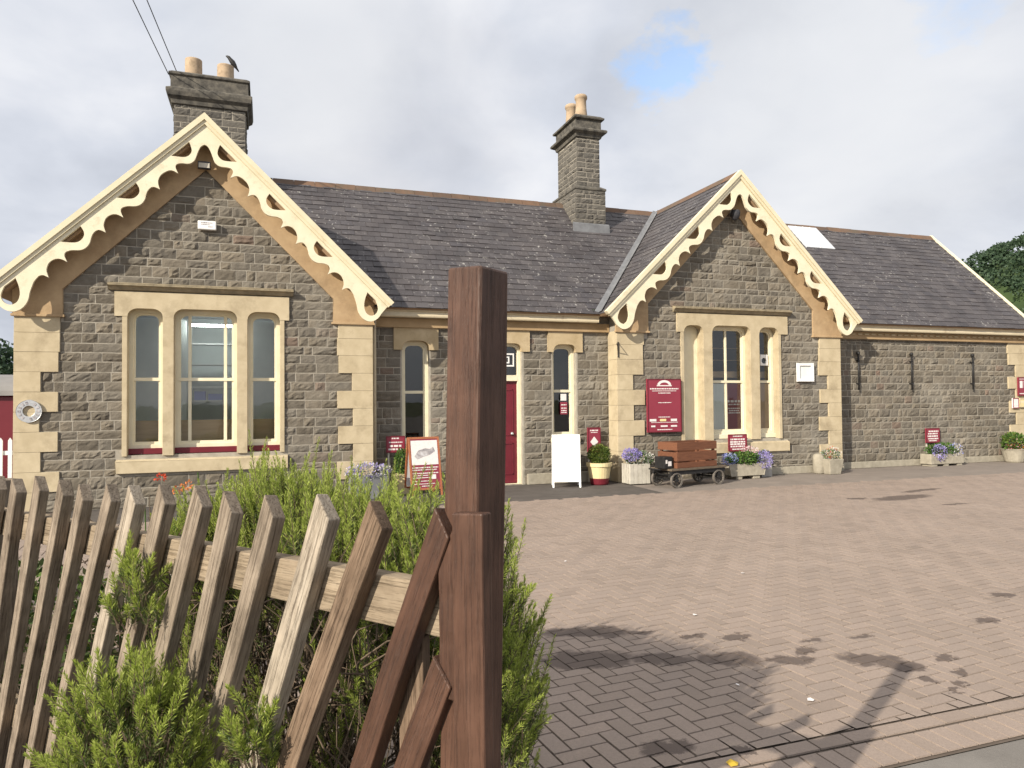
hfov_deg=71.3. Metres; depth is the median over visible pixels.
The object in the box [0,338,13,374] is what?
broadleaf tree
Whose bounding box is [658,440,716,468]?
wooden crate
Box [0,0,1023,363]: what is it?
sky
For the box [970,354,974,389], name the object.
iron rod
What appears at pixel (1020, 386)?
wall sign
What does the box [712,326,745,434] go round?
window
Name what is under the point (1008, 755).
road
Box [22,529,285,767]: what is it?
rosemary bush
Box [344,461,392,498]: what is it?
planter
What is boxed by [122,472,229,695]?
poppy plant
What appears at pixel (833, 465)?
flower pot
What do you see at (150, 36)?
overhead wire
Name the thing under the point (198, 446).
window
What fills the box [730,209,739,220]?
camera
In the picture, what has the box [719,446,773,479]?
stone trough
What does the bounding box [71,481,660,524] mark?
path
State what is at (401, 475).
plant tub
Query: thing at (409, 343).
window
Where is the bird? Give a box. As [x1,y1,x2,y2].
[226,55,238,71]
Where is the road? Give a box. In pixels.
[898,739,1023,767]
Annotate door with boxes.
[505,381,516,482]
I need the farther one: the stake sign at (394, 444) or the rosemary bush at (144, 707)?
the stake sign at (394, 444)
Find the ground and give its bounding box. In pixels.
[894,738,1023,767]
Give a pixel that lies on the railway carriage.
(6, 407)
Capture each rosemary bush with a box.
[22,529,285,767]
[31,430,555,767]
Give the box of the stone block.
[812,453,824,473]
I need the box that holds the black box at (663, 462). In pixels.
[655,456,672,468]
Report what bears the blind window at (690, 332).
in the station building
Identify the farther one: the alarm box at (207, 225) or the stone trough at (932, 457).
the stone trough at (932, 457)
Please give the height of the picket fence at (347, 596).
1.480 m
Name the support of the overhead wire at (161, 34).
attached to the station building
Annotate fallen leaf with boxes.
[726,759,737,766]
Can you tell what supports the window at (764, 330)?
in the station building
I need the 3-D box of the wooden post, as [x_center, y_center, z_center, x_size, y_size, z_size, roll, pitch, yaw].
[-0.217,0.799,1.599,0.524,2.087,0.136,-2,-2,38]
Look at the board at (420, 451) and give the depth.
13.07 m
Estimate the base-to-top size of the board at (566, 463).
1.030 m
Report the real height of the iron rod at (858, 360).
0.940 m
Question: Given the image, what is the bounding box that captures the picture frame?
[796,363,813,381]
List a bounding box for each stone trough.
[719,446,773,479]
[920,442,963,466]
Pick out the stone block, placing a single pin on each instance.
(817, 458)
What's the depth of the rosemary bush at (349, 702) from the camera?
2.58 m
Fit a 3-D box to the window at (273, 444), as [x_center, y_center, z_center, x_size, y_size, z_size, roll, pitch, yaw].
[-4.410,-0.050,12.688,0.586,2.457,0.154,0,-1,-19]
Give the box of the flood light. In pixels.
[198,161,210,169]
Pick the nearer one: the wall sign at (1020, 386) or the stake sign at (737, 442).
the stake sign at (737, 442)
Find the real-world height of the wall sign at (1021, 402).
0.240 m
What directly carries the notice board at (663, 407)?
attached to the station building
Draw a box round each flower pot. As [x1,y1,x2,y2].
[820,446,843,474]
[1000,431,1023,462]
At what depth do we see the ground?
3.47 m
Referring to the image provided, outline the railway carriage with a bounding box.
[0,375,14,477]
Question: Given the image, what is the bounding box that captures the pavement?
[619,461,1023,492]
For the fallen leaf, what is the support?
on the forecourt paving
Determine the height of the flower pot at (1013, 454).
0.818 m
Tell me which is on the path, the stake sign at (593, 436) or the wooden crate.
the stake sign at (593, 436)
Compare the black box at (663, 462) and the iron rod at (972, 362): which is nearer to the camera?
the black box at (663, 462)
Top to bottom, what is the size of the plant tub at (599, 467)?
0.839 m
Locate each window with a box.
[128,310,162,454]
[175,310,236,452]
[248,313,279,450]
[402,341,427,443]
[552,345,573,434]
[684,326,698,439]
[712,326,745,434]
[760,328,773,432]
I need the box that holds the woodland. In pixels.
[960,231,1023,313]
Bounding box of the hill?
[977,250,1023,311]
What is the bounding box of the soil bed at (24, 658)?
[4,607,285,767]
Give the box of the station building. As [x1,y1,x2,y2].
[0,57,1023,511]
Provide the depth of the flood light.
12.10 m
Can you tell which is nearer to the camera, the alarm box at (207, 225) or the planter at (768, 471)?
the alarm box at (207, 225)
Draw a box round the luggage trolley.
[648,464,726,487]
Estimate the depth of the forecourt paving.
5.50 m
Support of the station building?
on the ground
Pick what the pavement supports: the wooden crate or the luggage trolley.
the luggage trolley
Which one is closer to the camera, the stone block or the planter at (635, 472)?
the planter at (635, 472)
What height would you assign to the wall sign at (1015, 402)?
0.270 m
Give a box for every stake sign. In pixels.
[386,436,404,485]
[587,427,600,481]
[728,434,746,453]
[925,428,939,452]
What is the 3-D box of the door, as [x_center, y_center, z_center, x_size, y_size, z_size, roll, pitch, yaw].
[-0.301,0.985,14.566,0.864,2.090,0.115,0,-1,-19]
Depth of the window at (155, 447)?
12.03 m
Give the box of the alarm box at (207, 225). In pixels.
[198,220,215,230]
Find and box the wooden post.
[394,265,507,767]
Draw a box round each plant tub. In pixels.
[393,448,410,493]
[586,443,611,484]
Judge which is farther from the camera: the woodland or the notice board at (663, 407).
the woodland
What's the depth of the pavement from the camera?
15.51 m
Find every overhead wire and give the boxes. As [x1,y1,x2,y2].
[133,0,168,74]
[147,0,176,70]
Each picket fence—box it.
[0,438,12,477]
[0,476,451,767]
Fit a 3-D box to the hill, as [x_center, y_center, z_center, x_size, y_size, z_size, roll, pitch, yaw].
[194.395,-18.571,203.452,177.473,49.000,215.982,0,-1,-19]
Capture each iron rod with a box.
[856,352,859,389]
[909,353,913,389]
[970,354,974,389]
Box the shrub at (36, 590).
[0,558,150,715]
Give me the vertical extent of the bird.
0.321 m
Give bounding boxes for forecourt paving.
[18,472,1023,767]
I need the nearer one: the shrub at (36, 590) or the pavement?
the shrub at (36, 590)
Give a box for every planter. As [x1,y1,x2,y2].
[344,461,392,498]
[621,447,654,483]
[754,449,772,476]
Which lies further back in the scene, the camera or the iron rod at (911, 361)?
the iron rod at (911, 361)
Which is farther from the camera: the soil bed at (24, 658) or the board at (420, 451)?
the board at (420, 451)
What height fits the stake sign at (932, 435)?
0.630 m
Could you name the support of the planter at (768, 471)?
on the pavement
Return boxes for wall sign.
[1012,398,1018,407]
[1017,377,1023,395]
[1019,398,1023,406]
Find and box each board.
[404,436,442,495]
[552,434,580,487]
[646,379,681,432]
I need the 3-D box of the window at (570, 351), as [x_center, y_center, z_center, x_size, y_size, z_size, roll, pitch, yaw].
[1.041,0.143,15.087,0.570,1.983,0.098,0,-1,-19]

